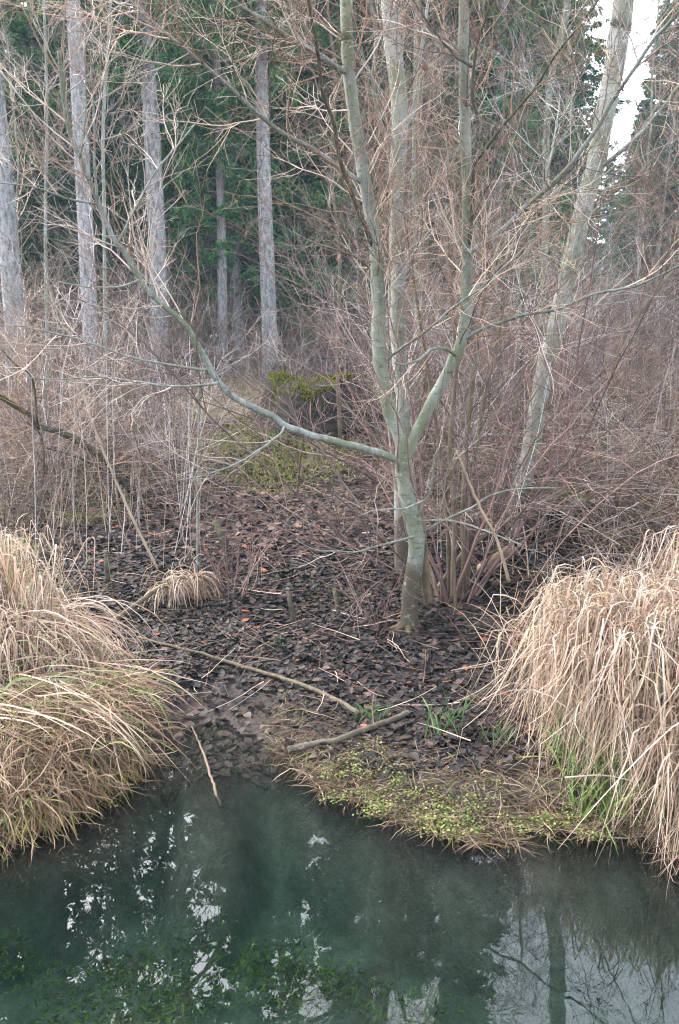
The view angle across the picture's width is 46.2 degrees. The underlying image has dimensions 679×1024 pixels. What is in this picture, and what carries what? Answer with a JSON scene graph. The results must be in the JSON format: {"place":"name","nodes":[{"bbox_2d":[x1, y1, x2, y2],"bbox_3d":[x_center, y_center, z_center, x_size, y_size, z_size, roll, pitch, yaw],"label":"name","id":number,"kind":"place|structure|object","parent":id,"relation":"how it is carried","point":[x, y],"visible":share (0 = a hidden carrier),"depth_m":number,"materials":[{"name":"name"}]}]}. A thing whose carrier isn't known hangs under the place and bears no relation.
{"place":"outdoors","nodes":[
{"label":"outdoors","id":0,"kind":"place"},
{"bbox_2d":[0,347,678,1023],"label":"ground","id":1,"kind":"structure","parent":0,"point":[578,931],"depth_m":3.29,"materials":[{"name":"brown soil"}]},
{"bbox_2d":[0,9,42,314],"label":"spruce tree","id":2,"kind":"object","parent":1,"relation":"on","point":[16,22],"visible":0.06,"depth_m":27.82,"materials":[{"name":"green plant"}]},
{"bbox_2d":[0,0,56,397],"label":"spruce tree","id":3,"kind":"object","parent":1,"relation":"on","point":[8,217],"visible":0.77,"depth_m":13.18,"materials":[{"name":"grey plant"}]},
{"bbox_2d":[0,0,70,263],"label":"spruce tree","id":4,"kind":"object","parent":1,"relation":"on","point":[28,99],"visible":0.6,"depth_m":18.73,"materials":[{"name":"green plant"}]},
{"bbox_2d":[0,0,91,338],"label":"young tree","id":5,"kind":"object","parent":1,"relation":"on","point":[17,190],"visible":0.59,"depth_m":14.51,"materials":[{"name":"grey plant"}]},
{"bbox_2d":[12,0,96,362],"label":"young tree","id":6,"kind":"object","parent":1,"relation":"on","point":[33,210],"visible":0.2,"depth_m":25.31,"materials":[{"name":"grey plant"}]},
{"bbox_2d":[0,0,121,455],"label":"sapling","id":7,"kind":"object","parent":1,"relation":"on","point":[46,146],"visible":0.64,"depth_m":9.04,"materials":[{"name":"grey plant"}]},
{"bbox_2d":[9,0,121,365],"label":"spruce tree","id":8,"kind":"object","parent":1,"relation":"on","point":[27,34],"visible":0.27,"depth_m":25.02,"materials":[{"name":"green plant"}]},
{"bbox_2d":[0,301,144,505],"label":"willow shrub","id":9,"kind":"object","parent":1,"relation":"on","point":[20,409],"visible":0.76,"depth_m":7.00,"materials":[{"name":"brown plant"}]},
{"bbox_2d":[20,0,138,319],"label":"spruce tree","id":10,"kind":"object","parent":1,"relation":"on","point":[82,2],"visible":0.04,"depth_m":28.78,"materials":[{"name":"green plant"}]},
{"bbox_2d":[39,0,127,399],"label":"spruce tree","id":11,"kind":"object","parent":1,"relation":"on","point":[83,221],"visible":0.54,"depth_m":12.22,"materials":[{"name":"grey plant"}]},
{"bbox_2d":[0,384,170,530],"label":"thicket shrub","id":12,"kind":"object","parent":1,"relation":"on","point":[4,496],"visible":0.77,"depth_m":7.11,"materials":[{"name":"brown plant"}]},
{"bbox_2d":[0,479,179,701],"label":"grass clump","id":13,"kind":"object","parent":1,"relation":"on","point":[29,625],"visible":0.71,"depth_m":4.31,"materials":[{"name":"beige plant"}]},
{"bbox_2d":[0,280,195,409],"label":"thicket shrub","id":14,"kind":"object","parent":1,"relation":"on","point":[91,347],"visible":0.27,"depth_m":11.48,"materials":[{"name":"brown plant"}]},
{"bbox_2d":[27,0,169,444],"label":"sapling","id":15,"kind":"object","parent":1,"relation":"on","point":[103,136],"visible":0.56,"depth_m":9.46,"materials":[{"name":"grey plant"}]},
{"bbox_2d":[0,239,201,368],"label":"thicket shrub","id":16,"kind":"object","parent":1,"relation":"on","point":[121,323],"visible":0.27,"depth_m":17.19,"materials":[{"name":"brown plant"}]},
{"bbox_2d":[0,315,206,504],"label":"thicket shrub","id":17,"kind":"object","parent":1,"relation":"on","point":[88,456],"visible":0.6,"depth_m":7.59,"materials":[{"name":"brown plant"}]},
{"bbox_2d":[0,615,218,865],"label":"grass clump","id":18,"kind":"object","parent":1,"relation":"on","point":[91,705],"visible":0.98,"depth_m":3.61,"materials":[{"name":"beige plant"}]},
{"bbox_2d":[0,239,220,448],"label":"thicket shrub","id":19,"kind":"object","parent":1,"relation":"on","point":[33,350],"visible":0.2,"depth_m":9.92,"materials":[{"name":"brown plant"}]},
{"bbox_2d":[53,0,179,364],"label":"spruce tree","id":20,"kind":"object","parent":1,"relation":"on","point":[129,166],"visible":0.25,"depth_m":25.24,"materials":[{"name":"green plant"}]},
{"bbox_2d":[0,175,241,472],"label":"thicket shrub","id":21,"kind":"object","parent":1,"relation":"on","point":[96,356],"visible":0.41,"depth_m":8.40,"materials":[{"name":"brown plant"}]},
{"bbox_2d":[0,211,241,446],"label":"thicket shrub","id":22,"kind":"object","parent":1,"relation":"on","point":[131,330],"visible":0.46,"depth_m":9.51,"materials":[{"name":"brown plant"}]},
{"bbox_2d":[36,247,223,397],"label":"thicket shrub","id":23,"kind":"object","parent":1,"relation":"on","point":[142,332],"visible":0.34,"depth_m":15.39,"materials":[{"name":"brown plant"}]},
{"bbox_2d":[54,0,217,384],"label":"spruce tree","id":24,"kind":"object","parent":1,"relation":"on","point":[174,51],"visible":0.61,"depth_m":17.45,"materials":[{"name":"grey plant"}]},
{"bbox_2d":[15,210,299,503],"bbox_3d":[-1.641,-1.472,7.623,2.652,2.908,2.085,0,12,0],"label":"hazel shrub","id":25,"kind":"object","parent":1,"relation":"on","point":[166,426],"visible":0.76,"depth_m":7.70,"materials":[{"name":"brown plant"}]},
{"bbox_2d":[78,280,241,384],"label":"thicket shrub","id":26,"kind":"object","parent":1,"relation":"on","point":[188,363],"visible":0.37,"depth_m":17.58,"materials":[{"name":"brown plant"}]},
{"bbox_2d":[123,0,252,365],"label":"spruce tree","id":27,"kind":"object","parent":1,"relation":"on","point":[166,111],"visible":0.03,"depth_m":26.73,"materials":[{"name":"green plant"}]},
{"bbox_2d":[120,5,257,371],"bbox_3d":[-4.354,-12.775,24.361,4.682,17.119,4.274,5,13,24],"label":"spruce tree","id":28,"kind":"object","parent":1,"relation":"on","point":[194,253],"visible":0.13,"depth_m":24.62,"materials":[{"name":"green plant"}]},
{"bbox_2d":[2,409,383,558],"bbox_3d":[-0.818,-0.623,9.269,3.386,0.860,6.894,2,12,9],"label":"moss","id":29,"kind":"object","parent":1,"relation":"on","point":[256,463],"visible":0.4,"depth_m":9.34,"materials":[{"name":"green plant"}]},
{"bbox_2d":[137,0,277,378],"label":"spruce tree","id":30,"kind":"object","parent":1,"relation":"on","point":[218,194],"visible":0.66,"depth_m":21.14,"materials":[{"name":"green plant"}]},
{"bbox_2d":[138,726,291,807],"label":"sunken leaves","id":31,"kind":"object","parent":1,"relation":"on","point":[262,775],"visible":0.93,"depth_m":3.96,"materials":[{"name":"brown plant"}]},
{"bbox_2d":[129,267,311,378],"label":"thicket shrub","id":32,"kind":"object","parent":1,"relation":"on","point":[188,276],"visible":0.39,"depth_m":21.11,"materials":[{"name":"brown plant"}]},
{"bbox_2d":[0,910,463,1023],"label":"waterweed","id":33,"kind":"object","parent":1,"relation":"on","point":[315,987],"visible":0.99,"depth_m":3.07,"materials":[{"name":"plant"}]},
{"bbox_2d":[144,0,334,374],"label":"spruce tree","id":34,"kind":"object","parent":1,"relation":"on","point":[233,245],"visible":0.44,"depth_m":22.71,"materials":[{"name":"green plant"}]},
{"bbox_2d":[172,477,307,605],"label":"hazel shrub","id":35,"kind":"object","parent":1,"relation":"on","point":[226,575],"visible":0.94,"depth_m":5.67,"materials":[{"name":"brown plant"}]},
{"bbox_2d":[137,631,360,715],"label":"fallen branch","id":36,"kind":"object","parent":1,"relation":"on","point":[321,693],"visible":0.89,"depth_m":4.66,"materials":[{"name":"wood"}]},
{"bbox_2d":[180,306,324,391],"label":"thicket shrub","id":37,"kind":"object","parent":1,"relation":"on","point":[284,369],"visible":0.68,"depth_m":17.34,"materials":[{"name":"brown plant"}]},
{"bbox_2d":[201,0,327,383],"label":"spruce tree","id":38,"kind":"object","parent":1,"relation":"on","point":[268,290],"visible":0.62,"depth_m":18.59,"materials":[{"name":"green plant"}]},
{"bbox_2d":[200,303,370,387],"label":"thicket shrub","id":39,"kind":"object","parent":1,"relation":"on","point":[289,362],"visible":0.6,"depth_m":17.13,"materials":[{"name":"brown plant"}]},
{"bbox_2d":[247,0,342,368],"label":"spruce tree","id":40,"kind":"object","parent":1,"relation":"on","point":[277,120],"visible":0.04,"depth_m":26.62,"materials":[{"name":"green plant"}]},
{"bbox_2d":[237,370,410,444],"bbox_3d":[-0.378,-1.415,10.958,2.153,1.063,2.233,-12,17,-44],"label":"tree stump","id":41,"kind":"object","parent":1,"relation":"on","point":[304,392],"visible":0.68,"depth_m":10.60,"materials":[{"name":"green plant"}]},
{"bbox_2d":[267,0,390,438],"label":"sapling","id":42,"kind":"object","parent":1,"relation":"on","point":[339,290],"visible":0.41,"depth_m":9.69,"materials":[{"name":"grey plant"}]},
{"bbox_2d":[0,473,677,784],"bbox_3d":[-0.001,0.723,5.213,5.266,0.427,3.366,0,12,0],"label":"leaf litter","id":43,"kind":"object","parent":1,"relation":"on","point":[433,664],"visible":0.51,"depth_m":5.01,"materials":[{"name":"brown plant"}]},
{"bbox_2d":[78,365,158,569],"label":"dead stem","id":44,"kind":"object","parent":43,"relation":"on","point":[127,506],"visible":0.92,"depth_m":5.54,"materials":[{"name":"brown plant"}]},
{"bbox_2d":[108,574,224,622],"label":"fallen branch","id":45,"kind":"object","parent":43,"relation":"on","point":[145,597],"visible":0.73,"depth_m":5.52,"materials":[{"name":"brown wood"}]},
{"bbox_2d":[137,554,225,612],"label":"straw tuft","id":46,"kind":"object","parent":43,"relation":"on","point":[180,585],"visible":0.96,"depth_m":5.59,"materials":[{"name":"beige plant"}]},
{"bbox_2d":[0,0,678,639],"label":"alder tree","id":47,"kind":"object","parent":1,"relation":"on","point":[418,562],"visible":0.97,"depth_m":4.45,"materials":[{"name":"grey plant"}]},
{"bbox_2d":[0,293,678,600],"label":"bramble tangle","id":48,"kind":"object","parent":1,"relation":"on","point":[671,506],"visible":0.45,"depth_m":7.26,"materials":[{"name":"brown plant"}]},
{"bbox_2d":[0,21,678,637],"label":"hazel shrub","id":49,"kind":"object","parent":1,"relation":"on","point":[480,585],"visible":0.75,"depth_m":5.29,"materials":[{"name":"brown plant"}]},
{"bbox_2d":[0,415,678,559],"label":"fallen leaves","id":50,"kind":"object","parent":1,"relation":"on","point":[236,522],"visible":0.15,"depth_m":7.46,"materials":[{"name":"brown plant"}]},
{"bbox_2d":[0,179,678,380],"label":"brushwood","id":51,"kind":"object","parent":1,"relation":"on","point":[230,314],"visible":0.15,"depth_m":23.14,"materials":[{"name":"brown plant"}]},
{"bbox_2d":[0,316,678,570],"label":"dead stalks","id":52,"kind":"object","parent":1,"relation":"on","point":[128,501],"visible":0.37,"depth_m":6.88,"materials":[{"name":"beige plant"}]},
{"bbox_2d":[0,363,678,528],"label":"dead grass","id":53,"kind":"structure","parent":1,"relation":"on","point":[255,392],"depth_m":8.30,"materials":[{"name":"brown plant"}]},
{"bbox_2d":[279,208,410,373],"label":"thicket shrub","id":54,"kind":"object","parent":1,"relation":"on","point":[335,317],"visible":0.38,"depth_m":18.76,"materials":[{"name":"brown plant"}]},
{"bbox_2d":[287,685,409,752],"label":"fallen branch","id":55,"kind":"object","parent":1,"relation":"on","point":[355,732],"visible":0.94,"depth_m":3.91,"materials":[{"name":"wood"}]},
{"bbox_2d":[235,0,480,368],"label":"spruce tree","id":56,"kind":"object","parent":1,"relation":"on","point":[317,188],"visible":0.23,"depth_m":23.06,"materials":[{"name":"green plant"}]},
{"bbox_2d":[39,11,678,518],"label":"hazel shrub","id":57,"kind":"object","parent":1,"relation":"on","point":[367,391],"visible":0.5,"depth_m":7.01,"materials":[{"name":"brown plant"}]},
{"bbox_2d":[285,0,475,363],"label":"young tree","id":58,"kind":"object","parent":1,"relation":"on","point":[389,117],"visible":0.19,"depth_m":15.10,"materials":[{"name":"grey plant"}]},
{"bbox_2d":[325,557,449,632],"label":"hazel shrub","id":59,"kind":"object","parent":1,"relation":"on","point":[361,609],"visible":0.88,"depth_m":5.31,"materials":[{"name":"brown plant"}]},
{"bbox_2d":[280,172,506,395],"bbox_3d":[1.221,-4.324,15.299,3.450,4.469,5.176,-9,15,-38],"label":"thicket shrub","id":60,"kind":"object","parent":1,"relation":"on","point":[356,289],"visible":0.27,"depth_m":15.52,"materials":[{"name":"brown plant"}]},
{"bbox_2d":[261,0,558,575],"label":"alder tree","id":61,"kind":"object","parent":1,"relation":"on","point":[402,546],"visible":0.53,"depth_m":5.75,"materials":[{"name":"grey plant"}]},
{"bbox_2d":[360,0,471,472],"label":"sapling","id":62,"kind":"object","parent":1,"relation":"on","point":[413,145],"visible":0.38,"depth_m":8.93,"materials":[{"name":"grey wood"}]},
{"bbox_2d":[293,261,545,495],"bbox_3d":[0.890,-1.545,8.738,2.501,2.416,4.139,4,13,18],"label":"thicket shrub","id":63,"kind":"object","parent":1,"relation":"on","point":[390,367],"visible":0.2,"depth_m":8.56,"materials":[{"name":"brown plant"}]},
{"bbox_2d":[328,5,513,352],"bbox_3d":[2.814,-17.055,25.998,7.904,24.673,7.203,6,13,27],"label":"spruce tree","id":64,"kind":"object","parent":1,"relation":"on","point":[411,58],"visible":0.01,"depth_m":25.97,"materials":[{"name":"green plant"}]},
{"bbox_2d":[336,0,506,477],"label":"sapling","id":65,"kind":"object","parent":1,"relation":"on","point":[418,42],"visible":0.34,"depth_m":8.37,"materials":[{"name":"grey plant"}]},
{"bbox_2d":[386,0,499,377],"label":"young tree","id":66,"kind":"object","parent":1,"relation":"on","point":[441,132],"visible":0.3,"depth_m":15.62,"materials":[{"name":"brown plant"}]},
{"bbox_2d":[420,681,490,738],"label":"green shoots","id":67,"kind":"object","parent":1,"relation":"on","point":[449,720],"visible":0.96,"depth_m":3.98,"materials":[{"name":"green plant"}]},
{"bbox_2d":[307,103,619,611],"bbox_3d":[1.096,-1.068,5.723,2.606,3.584,1.435,-6,13,-26],"label":"coppice stool","id":68,"kind":"object","parent":1,"relation":"on","point":[451,578],"visible":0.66,"depth_m":5.59,"materials":[{"name":"brown plant"}]},
{"bbox_2d":[254,683,678,875],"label":"straw debris","id":69,"kind":"object","parent":1,"relation":"on","point":[342,789],"visible":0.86,"depth_m":3.49,"materials":[{"name":"brown plant"}]},
{"bbox_2d":[270,43,669,455],"bbox_3d":[1.335,-2.413,7.997,4.115,4.341,3.913,-2,12,-10],"label":"thicket shrub","id":70,"kind":"object","parent":1,"relation":"on","point":[558,268],"visible":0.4,"depth_m":8.16,"materials":[{"name":"brown plant"}]},
{"bbox_2d":[456,450,510,582],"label":"dead stem","id":71,"kind":"object","parent":1,"relation":"on","point":[492,530],"visible":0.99,"depth_m":4.58,"materials":[{"name":"brown plant"}]},
{"bbox_2d":[299,254,675,486],"bbox_3d":[1.421,-1.412,8.320,4.034,2.355,2.437,5,13,24],"label":"thicket shrub","id":72,"kind":"object","parent":1,"relation":"on","point":[453,374],"visible":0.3,"depth_m":8.21,"materials":[{"name":"brown plant"}]},
{"bbox_2d":[443,25,532,359],"bbox_3d":[3.267,-7.064,18.663,2.305,8.235,2.283,7,13,21],"label":"young tree","id":73,"kind":"object","parent":1,"relation":"on","point":[493,208],"visible":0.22,"depth_m":18.62,"materials":[{"name":"brown plant"}]},
{"bbox_2d":[318,209,678,447],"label":"thicket shrub","id":74,"kind":"object","parent":1,"relation":"on","point":[570,335],"visible":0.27,"depth_m":9.43,"materials":[{"name":"brown plant"}]},
{"bbox_2d":[430,0,576,356],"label":"spruce tree","id":75,"kind":"object","parent":1,"relation":"on","point":[536,154],"visible":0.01,"depth_m":28.88,"materials":[{"name":"green plant"}]},
{"bbox_2d":[379,0,631,369],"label":"spruce tree","id":76,"kind":"object","parent":1,"relation":"on","point":[499,89],"visible":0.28,"depth_m":22.08,"materials":[{"name":"green plant"}]},
{"bbox_2d":[442,0,584,452],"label":"sapling","id":77,"kind":"object","parent":1,"relation":"on","point":[518,98],"visible":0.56,"depth_m":8.32,"materials":[{"name":"grey plant"}]},
{"bbox_2d":[474,2,558,372],"bbox_3d":[5.044,-9.292,23.506,2.894,10.440,2.922,8,9,13],"label":"young tree","id":78,"kind":"object","parent":1,"relation":"on","point":[525,123],"visible":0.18,"depth_m":22.69,"materials":[{"name":"grey plant"}]},
{"bbox_2d":[406,184,650,423],"bbox_3d":[2.583,-2.493,10.387,2.856,3.169,3.004,-9,15,-36],"label":"thicket shrub","id":79,"kind":"object","parent":1,"relation":"on","point":[515,311],"visible":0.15,"depth_m":10.40,"materials":[{"name":"brown plant"}]},
{"bbox_2d":[471,86,586,435],"bbox_3d":[2.239,-3.095,10.165,1.816,4.726,1.753,8,14,33],"label":"sapling","id":80,"kind":"object","parent":1,"relation":"on","point":[518,292],"visible":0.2,"depth_m":10.03,"materials":[{"name":"brown wood"}]},
{"bbox_2d":[506,17,583,322],"bbox_3d":[7.581,-18.052,33.906,7.450,23.253,6.788,-8,14,-33],"label":"spruce tree","id":81,"kind":"object","parent":1,"relation":"on","point":[556,159],"visible":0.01,"depth_m":33.02,"materials":[{"name":"green plant"}]},
{"bbox_2d":[412,183,678,408],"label":"thicket shrub","id":82,"kind":"object","parent":1,"relation":"on","point":[615,320],"visible":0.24,"depth_m":11.18,"materials":[{"name":"brown plant"}]},
{"bbox_2d":[431,0,678,541],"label":"alder tree","id":83,"kind":"object","parent":1,"relation":"on","point":[613,31],"visible":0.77,"depth_m":6.63,"materials":[{"name":"grey plant"}]},
{"bbox_2d":[436,164,675,380],"bbox_3d":[4.555,-4.510,15.605,5.306,4.581,3.536,-5,13,-22],"label":"thicket shrub","id":84,"kind":"object","parent":1,"relation":"on","point":[598,269],"visible":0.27,"depth_m":15.63,"materials":[{"name":"brown plant"}]},
{"bbox_2d":[513,8,599,322],"bbox_3d":[9.055,-15.714,34.716,5.928,18.503,5.402,8,14,32],"label":"spruce tree","id":85,"kind":"object","parent":1,"relation":"on","point":[578,178],"visible":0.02,"depth_m":33.66,"materials":[{"name":"green plant"}]},
{"bbox_2d":[504,0,612,351],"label":"sapling","id":86,"kind":"object","parent":1,"relation":"on","point":[550,92],"visible":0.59,"depth_m":9.06,"materials":[{"name":"grey wood"}]},
{"bbox_2d":[448,505,678,894],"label":"grass clump","id":87,"kind":"object","parent":1,"relation":"on","point":[607,653],"visible":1,"depth_m":3.53,"materials":[{"name":"beige plant"}]},
{"bbox_2d":[458,297,678,426],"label":"thicket shrub","id":88,"kind":"object","parent":1,"relation":"on","point":[654,373],"visible":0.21,"depth_m":10.07,"materials":[{"name":"brown plant"}]},
{"bbox_2d":[533,489,606,537],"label":"shrub","id":89,"kind":"object","parent":1,"relation":"on","point":[559,516],"visible":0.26,"depth_m":6.75,"materials":[{"name":"brown plant"}]},
{"bbox_2d":[467,133,678,374],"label":"sapling","id":90,"kind":"object","parent":1,"relation":"on","point":[615,191],"visible":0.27,"depth_m":20.12,"materials":[{"name":"brown plant"}]},
{"bbox_2d":[470,217,677,393],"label":"thicket shrub","id":91,"kind":"object","parent":1,"relation":"on","point":[589,312],"visible":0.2,"depth_m":13.09,"materials":[{"name":"brown plant"}]},
{"bbox_2d":[527,0,630,317],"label":"spruce tree","id":92,"kind":"object","parent":1,"relation":"on","point":[591,77],"visible":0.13,"depth_m":32.65,"materials":[{"name":"green plant"}]},
{"bbox_2d":[583,154,619,315],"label":"spruce tree","id":93,"kind":"object","parent":1,"relation":"on","point":[607,212],"visible":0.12,"depth_m":59.49,"materials":[{"name":"green plant"}]},
{"bbox_2d":[533,319,678,436],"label":"thicket shrub","id":94,"kind":"object","parent":1,"relation":"on","point":[632,381],"visible":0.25,"depth_m":9.61,"materials":[{"name":"brown plant"}]},
{"bbox_2d":[549,160,678,379],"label":"thicket shrub","id":95,"kind":"object","parent":1,"relation":"on","point":[631,290],"visible":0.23,"depth_m":14.33,"materials":[{"name":"brown plant"}]},
{"bbox_2d":[581,195,678,456],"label":"sapling","id":96,"kind":"object","parent":1,"relation":"on","point":[665,280],"visible":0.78,"depth_m":9.14,"materials":[{"name":"brown plant"}]},
{"bbox_2d":[582,0,678,370],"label":"young tree","id":97,"kind":"object","parent":1,"relation":"on","point":[651,127],"visible":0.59,"depth_m":18.31,"materials":[{"name":"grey plant"}]},
{"bbox_2d":[584,24,678,377],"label":"young tree","id":98,"kind":"object","parent":1,"relation":"on","point":[668,157],"visible":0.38,"depth_m":19.96,"materials":[{"name":"brown plant"}]},
{"bbox_2d":[599,0,678,261],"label":"young tree","id":99,"kind":"object","parent":1,"relation":"on","point":[677,131],"visible":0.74,"depth_m":11.40,"materials":[{"name":"brown plant"}]},
{"bbox_2d":[604,3,678,344],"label":"spruce tree","id":100,"kind":"object","parent":1,"relation":"on","point":[647,108],"visible":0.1,"depth_m":42.80,"materials":[{"name":"green plant"}]},
{"bbox_2d":[618,0,678,359],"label":"spruce tree","id":101,"kind":"object","parent":1,"relation":"on","point":[667,124],"visible":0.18,"depth_m":37.87,"materials":[{"name":"green plant"}]},
{"bbox_2d":[620,28,678,344],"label":"spruce tree","id":102,"kind":"object","parent":1,"relation":"on","point":[670,196],"visible":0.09,"depth_m":38.31,"materials":[{"name":"green plant"}]},
{"bbox_2d":[21,0,678,303],"label":"sky","id":103,"kind":"structure","parent":0,"point":[636,89],"materials":[{"name":"white"}]},
{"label":"water","id":104,"kind":"structure","parent":0,"visible":0},
{"bbox_2d":[15,741,610,841],"bbox_3d":[-0.208,1.185,3.592,2.752,0.185,0.613,1,12,5],"label":"watercress","id":105,"kind":"object","parent":104,"relation":"on","point":[446,814],"visible":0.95,"depth_m":3.42,"materials":[{"name":"green plant"}]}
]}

